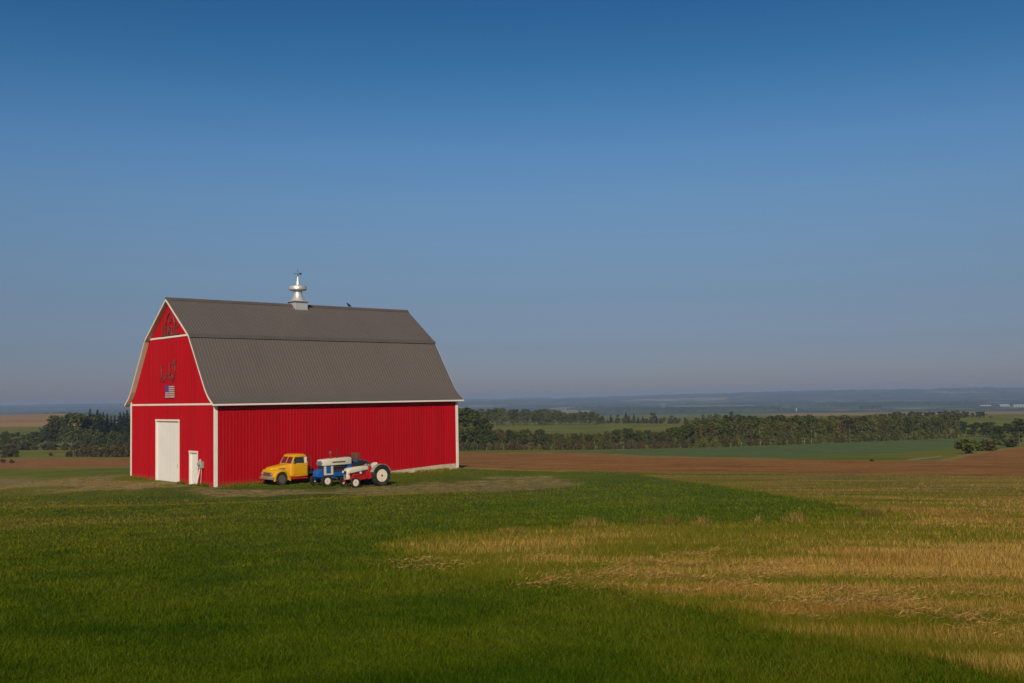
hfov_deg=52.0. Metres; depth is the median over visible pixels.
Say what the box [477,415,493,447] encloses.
broadleaf tree
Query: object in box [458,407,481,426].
broadleaf tree
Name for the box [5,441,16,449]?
shrub
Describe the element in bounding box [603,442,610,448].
shrub
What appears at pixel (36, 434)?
broadleaf tree
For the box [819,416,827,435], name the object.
birch tree
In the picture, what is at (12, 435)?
broadleaf tree
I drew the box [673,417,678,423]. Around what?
shrub
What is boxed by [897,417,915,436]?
broadleaf tree
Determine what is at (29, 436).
broadleaf tree
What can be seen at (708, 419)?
broadleaf tree
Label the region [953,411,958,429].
birch tree
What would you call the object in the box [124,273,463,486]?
barn
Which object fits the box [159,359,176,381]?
wall lettering
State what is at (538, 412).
broadleaf tree
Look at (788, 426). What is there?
birch tree
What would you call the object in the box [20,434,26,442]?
broadleaf tree
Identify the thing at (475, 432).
broadleaf tree
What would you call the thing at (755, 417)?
broadleaf tree
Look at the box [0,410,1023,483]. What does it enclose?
meadow
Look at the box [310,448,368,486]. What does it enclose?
tractor
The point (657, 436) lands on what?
broadleaf tree
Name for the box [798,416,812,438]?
broadleaf tree
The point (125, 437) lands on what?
broadleaf tree
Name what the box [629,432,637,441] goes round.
broadleaf tree
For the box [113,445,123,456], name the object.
shrub
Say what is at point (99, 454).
shrub
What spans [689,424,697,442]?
broadleaf tree
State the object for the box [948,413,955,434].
broadleaf tree
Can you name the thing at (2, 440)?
broadleaf tree
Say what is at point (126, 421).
conifer tree
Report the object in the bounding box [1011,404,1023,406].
farm shed
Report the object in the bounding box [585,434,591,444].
broadleaf tree
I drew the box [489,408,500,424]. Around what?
broadleaf tree
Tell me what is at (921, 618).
weeds
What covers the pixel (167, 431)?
sliding door
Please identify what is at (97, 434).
broadleaf tree
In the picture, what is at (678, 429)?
broadleaf tree
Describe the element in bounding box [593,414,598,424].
broadleaf tree
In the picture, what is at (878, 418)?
broadleaf tree
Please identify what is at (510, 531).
weed tuft
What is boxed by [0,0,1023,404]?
sky
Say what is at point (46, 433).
broadleaf tree
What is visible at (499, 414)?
broadleaf tree
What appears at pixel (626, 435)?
broadleaf tree
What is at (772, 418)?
broadleaf tree
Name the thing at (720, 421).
broadleaf tree
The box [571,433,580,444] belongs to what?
broadleaf tree
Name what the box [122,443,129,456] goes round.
shrub
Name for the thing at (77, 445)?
shrub
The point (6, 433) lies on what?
broadleaf tree
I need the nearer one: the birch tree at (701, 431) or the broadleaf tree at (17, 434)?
the birch tree at (701, 431)
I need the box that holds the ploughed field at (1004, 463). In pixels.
[0,447,1023,477]
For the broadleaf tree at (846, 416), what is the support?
on the meadow
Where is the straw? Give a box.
[356,546,1022,646]
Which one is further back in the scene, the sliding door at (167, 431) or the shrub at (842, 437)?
the shrub at (842, 437)
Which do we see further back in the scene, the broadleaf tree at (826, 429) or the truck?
the broadleaf tree at (826, 429)
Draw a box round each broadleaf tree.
[0,434,6,444]
[1,431,9,443]
[6,433,16,444]
[14,432,20,444]
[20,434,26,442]
[26,432,35,442]
[29,432,40,445]
[38,424,52,442]
[43,427,54,443]
[46,415,66,441]
[47,427,58,442]
[52,417,68,446]
[56,417,74,442]
[61,413,81,445]
[65,414,87,443]
[75,415,92,442]
[81,432,91,444]
[85,429,97,445]
[87,415,104,428]
[90,432,103,443]
[102,435,112,444]
[106,430,120,444]
[114,434,122,443]
[121,434,129,443]
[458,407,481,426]
[458,428,465,448]
[459,410,480,426]
[460,427,470,449]
[465,428,477,442]
[466,410,485,426]
[469,427,482,449]
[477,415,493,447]
[479,428,493,449]
[484,409,492,420]
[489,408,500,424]
[489,433,499,444]
[496,408,503,423]
[503,429,513,445]
[507,409,516,424]
[508,433,517,444]
[511,409,518,424]
[516,433,524,444]
[519,429,526,445]
[520,433,528,447]
[521,411,529,423]
[530,410,539,424]
[532,429,545,445]
[535,409,543,423]
[540,434,547,444]
[544,410,552,423]
[557,413,562,424]
[560,412,567,424]
[568,413,574,422]
[570,413,576,424]
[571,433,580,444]
[580,411,587,422]
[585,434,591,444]
[588,412,594,424]
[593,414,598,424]
[611,430,619,442]
[622,428,631,444]
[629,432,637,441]
[635,431,641,442]
[643,430,651,445]
[648,433,652,443]
[654,433,662,443]
[659,431,666,441]
[671,431,682,445]
[673,427,685,446]
[679,427,689,442]
[682,424,695,441]
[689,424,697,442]
[692,427,701,443]
[699,420,708,438]
[702,423,711,443]
[703,418,717,436]
[711,417,723,437]
[717,423,728,445]
[722,415,734,432]
[724,420,737,445]
[737,415,751,434]
[745,415,759,436]
[752,416,762,441]
[757,417,769,441]
[765,415,776,440]
[775,415,789,435]
[776,420,782,438]
[790,415,803,432]
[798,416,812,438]
[802,414,815,430]
[812,423,823,437]
[823,419,830,436]
[824,423,835,437]
[826,415,839,432]
[839,415,854,436]
[843,417,856,439]
[851,416,864,434]
[862,415,874,436]
[865,416,877,436]
[873,414,885,436]
[878,414,888,430]
[889,413,903,433]
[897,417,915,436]
[913,416,929,438]
[922,418,931,434]
[933,419,945,433]
[938,413,952,431]
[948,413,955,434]
[952,414,964,431]
[959,421,967,436]
[966,425,976,436]
[970,422,980,436]
[978,426,984,435]
[980,422,988,436]
[984,421,995,436]
[990,426,1005,448]
[1003,423,1011,436]
[1010,418,1023,445]
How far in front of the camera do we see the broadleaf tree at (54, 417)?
443.41 m
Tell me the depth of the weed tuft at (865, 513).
29.99 m
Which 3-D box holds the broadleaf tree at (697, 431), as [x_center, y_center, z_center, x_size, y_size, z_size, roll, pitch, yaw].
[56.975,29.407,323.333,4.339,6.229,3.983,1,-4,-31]
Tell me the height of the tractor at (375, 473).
1.525 m
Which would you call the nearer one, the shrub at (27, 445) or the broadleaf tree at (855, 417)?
the broadleaf tree at (855, 417)
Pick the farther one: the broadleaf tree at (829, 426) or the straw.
the broadleaf tree at (829, 426)
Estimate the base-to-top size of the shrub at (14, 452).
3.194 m
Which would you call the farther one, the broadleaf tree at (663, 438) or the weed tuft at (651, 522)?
the broadleaf tree at (663, 438)
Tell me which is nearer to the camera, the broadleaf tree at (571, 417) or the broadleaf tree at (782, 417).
the broadleaf tree at (782, 417)
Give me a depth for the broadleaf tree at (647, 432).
329.76 m
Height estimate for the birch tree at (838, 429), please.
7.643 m
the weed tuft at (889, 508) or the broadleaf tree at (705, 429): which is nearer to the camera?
the weed tuft at (889, 508)
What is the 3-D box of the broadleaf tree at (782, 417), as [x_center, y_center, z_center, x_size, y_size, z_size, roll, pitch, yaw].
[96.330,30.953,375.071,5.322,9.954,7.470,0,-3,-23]
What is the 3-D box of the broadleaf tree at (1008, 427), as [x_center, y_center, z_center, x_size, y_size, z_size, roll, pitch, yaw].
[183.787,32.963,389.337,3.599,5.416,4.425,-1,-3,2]
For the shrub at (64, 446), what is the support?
on the meadow
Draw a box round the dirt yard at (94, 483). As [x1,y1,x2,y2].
[0,475,572,496]
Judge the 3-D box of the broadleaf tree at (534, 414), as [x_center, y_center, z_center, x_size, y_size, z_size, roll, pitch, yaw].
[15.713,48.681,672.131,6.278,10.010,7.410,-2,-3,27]
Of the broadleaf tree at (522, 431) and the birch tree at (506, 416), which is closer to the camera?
the broadleaf tree at (522, 431)
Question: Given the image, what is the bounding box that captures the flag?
[165,385,174,398]
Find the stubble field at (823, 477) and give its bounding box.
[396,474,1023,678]
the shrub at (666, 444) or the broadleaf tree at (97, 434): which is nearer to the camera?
the shrub at (666, 444)
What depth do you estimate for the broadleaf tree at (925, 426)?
384.37 m
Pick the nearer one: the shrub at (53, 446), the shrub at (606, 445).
the shrub at (606, 445)
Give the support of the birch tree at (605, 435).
on the meadow
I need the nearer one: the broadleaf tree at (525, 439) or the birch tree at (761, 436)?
the broadleaf tree at (525, 439)
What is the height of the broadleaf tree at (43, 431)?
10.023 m
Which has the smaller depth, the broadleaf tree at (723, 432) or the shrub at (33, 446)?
the broadleaf tree at (723, 432)
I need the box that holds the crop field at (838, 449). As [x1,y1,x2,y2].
[573,438,996,457]
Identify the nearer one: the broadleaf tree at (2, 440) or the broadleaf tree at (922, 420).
the broadleaf tree at (922, 420)
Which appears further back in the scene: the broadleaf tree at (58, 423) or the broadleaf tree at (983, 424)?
the broadleaf tree at (58, 423)
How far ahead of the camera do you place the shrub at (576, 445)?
305.17 m
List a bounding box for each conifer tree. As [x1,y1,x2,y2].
[85,409,92,424]
[91,409,99,442]
[95,413,107,442]
[103,413,109,441]
[107,417,112,432]
[110,416,119,445]
[117,412,122,432]
[119,412,124,442]
[121,409,129,442]
[123,420,129,443]
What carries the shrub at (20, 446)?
on the meadow
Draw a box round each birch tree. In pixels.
[497,429,503,443]
[499,433,506,445]
[501,410,504,421]
[504,411,508,421]
[548,435,552,445]
[552,433,558,445]
[553,410,558,421]
[591,433,598,444]
[602,431,608,444]
[619,430,626,448]
[642,433,648,447]
[697,425,702,439]
[708,421,716,440]
[731,420,737,437]
[756,422,764,444]
[784,418,791,436]
[800,417,809,442]
[808,422,814,442]
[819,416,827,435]
[835,420,841,436]
[838,415,846,434]
[864,414,874,434]
[869,419,876,435]
[879,421,885,433]
[907,425,912,434]
[947,419,951,433]
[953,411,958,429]
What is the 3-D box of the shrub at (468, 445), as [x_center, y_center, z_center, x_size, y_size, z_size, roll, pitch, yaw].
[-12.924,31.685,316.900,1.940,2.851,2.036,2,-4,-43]
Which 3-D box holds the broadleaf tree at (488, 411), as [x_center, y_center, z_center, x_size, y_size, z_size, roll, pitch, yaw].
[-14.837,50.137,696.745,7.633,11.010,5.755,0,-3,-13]
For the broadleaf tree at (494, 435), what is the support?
on the meadow
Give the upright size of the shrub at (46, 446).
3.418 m
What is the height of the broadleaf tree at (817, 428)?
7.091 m
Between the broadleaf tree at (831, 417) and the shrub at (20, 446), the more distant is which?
the shrub at (20, 446)
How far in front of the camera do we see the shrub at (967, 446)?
185.24 m
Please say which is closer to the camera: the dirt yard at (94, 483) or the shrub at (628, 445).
the dirt yard at (94, 483)
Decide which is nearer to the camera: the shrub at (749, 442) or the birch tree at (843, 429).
the shrub at (749, 442)
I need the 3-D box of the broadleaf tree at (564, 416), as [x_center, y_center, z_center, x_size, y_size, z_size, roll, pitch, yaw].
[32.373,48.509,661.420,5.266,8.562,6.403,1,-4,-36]
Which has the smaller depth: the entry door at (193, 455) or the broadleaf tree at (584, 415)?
the entry door at (193, 455)
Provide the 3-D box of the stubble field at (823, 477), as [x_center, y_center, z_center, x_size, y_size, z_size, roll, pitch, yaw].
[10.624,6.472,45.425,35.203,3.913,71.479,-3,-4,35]
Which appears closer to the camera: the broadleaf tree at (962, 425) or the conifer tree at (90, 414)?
the broadleaf tree at (962, 425)
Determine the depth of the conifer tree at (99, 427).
424.33 m
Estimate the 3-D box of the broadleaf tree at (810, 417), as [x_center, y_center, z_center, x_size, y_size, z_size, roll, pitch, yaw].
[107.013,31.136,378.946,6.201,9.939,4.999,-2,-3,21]
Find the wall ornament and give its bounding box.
[161,311,179,336]
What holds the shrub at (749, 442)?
on the crop field at (838, 449)
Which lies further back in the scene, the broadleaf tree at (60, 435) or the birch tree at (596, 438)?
the broadleaf tree at (60, 435)
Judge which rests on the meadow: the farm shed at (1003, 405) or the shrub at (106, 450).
the shrub at (106, 450)
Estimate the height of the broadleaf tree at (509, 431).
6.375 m
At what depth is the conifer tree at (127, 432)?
418.16 m
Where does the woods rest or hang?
on the hills
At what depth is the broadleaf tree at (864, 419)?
398.90 m
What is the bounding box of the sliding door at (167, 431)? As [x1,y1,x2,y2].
[155,419,179,481]
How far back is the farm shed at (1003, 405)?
2924.64 m
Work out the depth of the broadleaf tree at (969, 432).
392.27 m
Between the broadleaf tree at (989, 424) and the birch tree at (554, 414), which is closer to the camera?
the broadleaf tree at (989, 424)
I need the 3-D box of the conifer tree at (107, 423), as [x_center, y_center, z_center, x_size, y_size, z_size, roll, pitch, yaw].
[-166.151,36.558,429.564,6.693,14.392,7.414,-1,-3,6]
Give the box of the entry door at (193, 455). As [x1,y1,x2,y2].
[189,451,197,483]
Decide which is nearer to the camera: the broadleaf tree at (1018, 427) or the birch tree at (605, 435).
the broadleaf tree at (1018, 427)
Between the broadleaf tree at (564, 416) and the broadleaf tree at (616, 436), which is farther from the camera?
the broadleaf tree at (564, 416)
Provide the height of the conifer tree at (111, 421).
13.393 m
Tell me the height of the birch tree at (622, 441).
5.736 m
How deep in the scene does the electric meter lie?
67.09 m
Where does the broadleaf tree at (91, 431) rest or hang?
on the meadow
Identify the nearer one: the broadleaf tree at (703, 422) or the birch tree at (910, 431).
the broadleaf tree at (703, 422)
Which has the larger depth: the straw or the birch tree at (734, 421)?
the birch tree at (734, 421)
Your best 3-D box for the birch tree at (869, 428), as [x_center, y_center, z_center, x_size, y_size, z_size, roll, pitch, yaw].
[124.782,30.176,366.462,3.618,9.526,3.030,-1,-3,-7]
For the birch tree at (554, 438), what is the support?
on the meadow
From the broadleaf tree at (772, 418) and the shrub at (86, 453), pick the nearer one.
the shrub at (86, 453)
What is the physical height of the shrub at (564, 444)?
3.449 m
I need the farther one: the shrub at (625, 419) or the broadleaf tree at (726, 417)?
the shrub at (625, 419)
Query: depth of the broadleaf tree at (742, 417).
363.27 m
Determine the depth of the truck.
67.29 m
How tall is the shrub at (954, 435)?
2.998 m
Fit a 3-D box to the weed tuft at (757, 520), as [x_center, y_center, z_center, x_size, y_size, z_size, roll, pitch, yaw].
[6.313,4.566,27.239,0.514,0.337,0.424,-1,-3,0]
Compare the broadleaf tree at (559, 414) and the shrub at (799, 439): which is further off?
the broadleaf tree at (559, 414)
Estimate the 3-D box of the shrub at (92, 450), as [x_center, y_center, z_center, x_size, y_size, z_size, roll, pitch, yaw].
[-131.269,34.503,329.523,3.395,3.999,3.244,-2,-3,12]
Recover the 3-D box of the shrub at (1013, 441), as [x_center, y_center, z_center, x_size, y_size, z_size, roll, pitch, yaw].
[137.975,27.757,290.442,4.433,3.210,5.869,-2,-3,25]
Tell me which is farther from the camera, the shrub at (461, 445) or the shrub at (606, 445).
the shrub at (461, 445)
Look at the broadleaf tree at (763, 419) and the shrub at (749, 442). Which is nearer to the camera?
the shrub at (749, 442)
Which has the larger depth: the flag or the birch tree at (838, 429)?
the birch tree at (838, 429)
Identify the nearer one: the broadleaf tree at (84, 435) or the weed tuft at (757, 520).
the weed tuft at (757, 520)
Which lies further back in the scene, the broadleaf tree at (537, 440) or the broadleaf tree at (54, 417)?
the broadleaf tree at (54, 417)
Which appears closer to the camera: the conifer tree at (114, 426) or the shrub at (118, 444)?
the shrub at (118, 444)
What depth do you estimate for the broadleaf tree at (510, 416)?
680.49 m
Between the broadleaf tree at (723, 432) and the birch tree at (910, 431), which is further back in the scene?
the birch tree at (910, 431)
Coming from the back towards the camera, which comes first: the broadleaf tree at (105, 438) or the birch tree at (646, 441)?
the broadleaf tree at (105, 438)
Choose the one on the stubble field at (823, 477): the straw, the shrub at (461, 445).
the straw
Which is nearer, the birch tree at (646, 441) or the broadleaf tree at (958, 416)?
the birch tree at (646, 441)
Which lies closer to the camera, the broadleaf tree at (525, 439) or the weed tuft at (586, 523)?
the weed tuft at (586, 523)
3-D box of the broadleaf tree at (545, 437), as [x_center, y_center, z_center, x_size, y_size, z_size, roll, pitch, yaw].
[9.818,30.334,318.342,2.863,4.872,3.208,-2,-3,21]
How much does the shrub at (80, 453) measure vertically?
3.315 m
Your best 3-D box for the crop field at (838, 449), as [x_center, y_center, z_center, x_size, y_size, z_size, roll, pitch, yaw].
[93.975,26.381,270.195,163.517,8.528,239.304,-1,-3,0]
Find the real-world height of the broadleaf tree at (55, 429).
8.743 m
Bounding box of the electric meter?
[196,459,203,484]
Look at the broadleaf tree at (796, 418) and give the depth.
376.64 m
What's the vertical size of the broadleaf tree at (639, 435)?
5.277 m
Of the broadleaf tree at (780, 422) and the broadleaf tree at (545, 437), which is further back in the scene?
the broadleaf tree at (780, 422)
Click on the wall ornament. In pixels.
(164, 330)
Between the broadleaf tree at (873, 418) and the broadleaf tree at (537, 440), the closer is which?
the broadleaf tree at (537, 440)
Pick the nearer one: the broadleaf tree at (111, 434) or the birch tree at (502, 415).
the broadleaf tree at (111, 434)
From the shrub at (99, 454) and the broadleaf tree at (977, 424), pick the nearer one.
the shrub at (99, 454)
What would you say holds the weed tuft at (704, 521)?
on the lawn at (510, 474)
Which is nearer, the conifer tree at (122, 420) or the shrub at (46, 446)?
the shrub at (46, 446)
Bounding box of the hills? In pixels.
[0,391,1023,414]
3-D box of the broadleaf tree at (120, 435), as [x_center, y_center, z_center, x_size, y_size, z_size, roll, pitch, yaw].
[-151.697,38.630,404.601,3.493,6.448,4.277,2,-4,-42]
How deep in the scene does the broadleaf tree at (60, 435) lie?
438.51 m
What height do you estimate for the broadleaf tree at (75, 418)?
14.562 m
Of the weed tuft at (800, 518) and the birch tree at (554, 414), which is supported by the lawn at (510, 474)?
the weed tuft at (800, 518)
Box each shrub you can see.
[0,449,10,457]
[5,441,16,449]
[8,448,18,456]
[16,442,24,449]
[21,441,31,449]
[30,444,38,449]
[42,442,52,449]
[49,443,58,449]
[60,443,68,449]
[71,442,79,449]
[73,448,78,456]
[78,447,85,456]
[82,445,89,456]
[87,445,97,456]
[96,444,105,456]
[98,442,113,456]
[111,441,121,456]
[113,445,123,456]
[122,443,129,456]
[459,442,464,450]
[465,442,470,450]
[487,442,491,449]
[510,439,514,449]
[542,442,548,449]
[562,439,569,449]
[566,443,572,449]
[573,438,581,449]
[587,440,594,449]
[597,441,601,449]
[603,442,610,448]
[621,417,628,422]
[625,438,634,448]
[636,440,642,448]
[653,438,658,448]
[663,440,670,447]
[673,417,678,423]
[703,438,707,446]
[721,438,726,446]
[732,439,738,445]
[735,435,740,445]
[747,436,754,445]
[777,437,781,444]
[782,437,786,444]
[797,437,801,443]
[820,434,825,442]
[839,432,845,442]
[880,434,885,440]
[951,431,957,437]
[953,437,985,453]
[978,439,998,450]
[1002,436,1019,446]
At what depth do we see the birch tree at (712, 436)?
325.54 m
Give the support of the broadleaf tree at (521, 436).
on the meadow
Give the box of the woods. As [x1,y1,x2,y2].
[0,387,1023,419]
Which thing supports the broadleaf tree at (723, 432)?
on the meadow
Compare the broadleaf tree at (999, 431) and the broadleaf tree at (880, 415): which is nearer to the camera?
the broadleaf tree at (999, 431)
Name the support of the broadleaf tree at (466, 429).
on the meadow
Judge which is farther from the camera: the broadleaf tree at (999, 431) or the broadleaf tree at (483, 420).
the broadleaf tree at (483, 420)
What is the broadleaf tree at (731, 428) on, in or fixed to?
on the meadow
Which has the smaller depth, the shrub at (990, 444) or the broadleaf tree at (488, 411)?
the shrub at (990, 444)
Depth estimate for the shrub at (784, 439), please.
330.63 m
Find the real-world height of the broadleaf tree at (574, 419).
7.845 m
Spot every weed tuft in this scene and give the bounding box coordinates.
[490,523,531,534]
[563,516,613,526]
[637,515,658,524]
[658,513,684,523]
[688,514,713,524]
[745,513,764,523]
[778,510,807,521]
[851,503,888,516]
[879,504,899,511]
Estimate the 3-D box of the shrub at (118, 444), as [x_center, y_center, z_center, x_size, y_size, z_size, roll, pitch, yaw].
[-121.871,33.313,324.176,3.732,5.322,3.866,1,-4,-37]
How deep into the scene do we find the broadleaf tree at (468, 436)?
323.15 m
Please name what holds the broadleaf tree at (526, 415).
on the meadow
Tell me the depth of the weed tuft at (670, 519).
27.35 m
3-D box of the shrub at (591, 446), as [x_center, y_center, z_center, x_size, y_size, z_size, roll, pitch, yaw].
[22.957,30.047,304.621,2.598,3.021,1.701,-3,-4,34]
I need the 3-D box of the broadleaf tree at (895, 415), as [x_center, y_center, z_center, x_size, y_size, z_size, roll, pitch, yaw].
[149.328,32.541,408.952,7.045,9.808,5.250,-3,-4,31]
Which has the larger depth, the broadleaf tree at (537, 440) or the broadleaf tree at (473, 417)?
the broadleaf tree at (473, 417)
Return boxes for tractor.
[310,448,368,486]
[339,462,390,487]
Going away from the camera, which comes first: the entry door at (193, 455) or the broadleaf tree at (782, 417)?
the entry door at (193, 455)
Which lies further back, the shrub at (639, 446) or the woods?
the woods
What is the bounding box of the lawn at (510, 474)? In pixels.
[0,467,1011,682]
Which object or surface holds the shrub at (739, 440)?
on the crop field at (838, 449)
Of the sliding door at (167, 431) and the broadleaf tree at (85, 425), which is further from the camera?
the broadleaf tree at (85, 425)
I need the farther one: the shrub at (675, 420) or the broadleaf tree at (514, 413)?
the broadleaf tree at (514, 413)
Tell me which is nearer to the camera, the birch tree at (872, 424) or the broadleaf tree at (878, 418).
the birch tree at (872, 424)
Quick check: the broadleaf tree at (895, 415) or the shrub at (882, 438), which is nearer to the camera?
the shrub at (882, 438)
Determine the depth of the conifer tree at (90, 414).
435.20 m
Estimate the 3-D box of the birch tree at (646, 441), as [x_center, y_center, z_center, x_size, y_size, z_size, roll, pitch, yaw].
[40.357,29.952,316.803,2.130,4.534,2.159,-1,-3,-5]
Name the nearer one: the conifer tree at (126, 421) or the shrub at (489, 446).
the shrub at (489, 446)
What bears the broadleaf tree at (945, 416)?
on the meadow
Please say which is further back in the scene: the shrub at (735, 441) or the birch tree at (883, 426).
the birch tree at (883, 426)
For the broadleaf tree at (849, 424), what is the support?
on the meadow
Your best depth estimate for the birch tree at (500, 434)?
322.23 m
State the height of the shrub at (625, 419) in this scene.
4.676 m
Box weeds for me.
[278,473,1023,682]
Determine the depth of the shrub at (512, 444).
312.21 m
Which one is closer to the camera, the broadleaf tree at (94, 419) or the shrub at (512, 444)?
the shrub at (512, 444)
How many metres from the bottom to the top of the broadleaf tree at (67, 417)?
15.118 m
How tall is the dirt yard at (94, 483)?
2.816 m
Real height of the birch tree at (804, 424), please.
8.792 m
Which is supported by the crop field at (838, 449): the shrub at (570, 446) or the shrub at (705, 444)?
the shrub at (705, 444)
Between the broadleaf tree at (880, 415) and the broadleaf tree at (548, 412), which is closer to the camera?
the broadleaf tree at (880, 415)
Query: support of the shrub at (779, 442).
on the meadow
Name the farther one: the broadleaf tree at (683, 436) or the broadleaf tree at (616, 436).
the broadleaf tree at (683, 436)
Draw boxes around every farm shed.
[998,404,1009,406]
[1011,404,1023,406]
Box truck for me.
[259,453,313,484]
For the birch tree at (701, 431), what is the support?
on the meadow
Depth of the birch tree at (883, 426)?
372.69 m
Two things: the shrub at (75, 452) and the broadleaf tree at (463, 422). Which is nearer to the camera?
the shrub at (75, 452)
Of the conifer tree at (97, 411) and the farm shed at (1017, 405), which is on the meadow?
the conifer tree at (97, 411)
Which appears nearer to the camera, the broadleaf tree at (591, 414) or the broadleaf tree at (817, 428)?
the broadleaf tree at (817, 428)
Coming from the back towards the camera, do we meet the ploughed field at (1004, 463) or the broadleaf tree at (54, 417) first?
the broadleaf tree at (54, 417)
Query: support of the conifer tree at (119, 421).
on the meadow
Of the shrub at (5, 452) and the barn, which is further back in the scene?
the shrub at (5, 452)
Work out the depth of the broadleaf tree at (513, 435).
319.94 m
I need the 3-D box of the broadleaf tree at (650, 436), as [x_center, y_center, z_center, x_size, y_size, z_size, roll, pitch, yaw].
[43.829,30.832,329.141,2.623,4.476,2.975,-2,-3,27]
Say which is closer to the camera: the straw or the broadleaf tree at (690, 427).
the straw
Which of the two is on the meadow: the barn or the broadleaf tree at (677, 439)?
the broadleaf tree at (677, 439)
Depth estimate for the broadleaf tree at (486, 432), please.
322.42 m
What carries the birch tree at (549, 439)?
on the meadow
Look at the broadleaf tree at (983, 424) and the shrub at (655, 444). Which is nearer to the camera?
the shrub at (655, 444)
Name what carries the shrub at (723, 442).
on the crop field at (838, 449)
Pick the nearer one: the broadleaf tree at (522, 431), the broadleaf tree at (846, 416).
the broadleaf tree at (522, 431)
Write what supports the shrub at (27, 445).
on the meadow
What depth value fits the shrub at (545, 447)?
310.05 m
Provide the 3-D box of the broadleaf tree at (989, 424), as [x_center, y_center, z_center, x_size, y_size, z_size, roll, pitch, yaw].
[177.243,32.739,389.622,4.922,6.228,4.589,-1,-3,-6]
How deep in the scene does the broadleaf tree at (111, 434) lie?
403.74 m
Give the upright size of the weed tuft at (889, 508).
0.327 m
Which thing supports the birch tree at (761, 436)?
on the meadow
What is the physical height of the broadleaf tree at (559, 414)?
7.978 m
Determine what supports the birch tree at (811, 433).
on the meadow
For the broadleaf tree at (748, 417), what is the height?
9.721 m
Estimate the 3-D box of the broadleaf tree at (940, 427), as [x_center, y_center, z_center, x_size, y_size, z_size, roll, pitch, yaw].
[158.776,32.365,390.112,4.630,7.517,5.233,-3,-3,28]
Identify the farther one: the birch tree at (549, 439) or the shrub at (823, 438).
the shrub at (823, 438)
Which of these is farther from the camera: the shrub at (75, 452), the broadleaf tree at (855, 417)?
the broadleaf tree at (855, 417)
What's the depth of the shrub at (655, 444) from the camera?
306.55 m

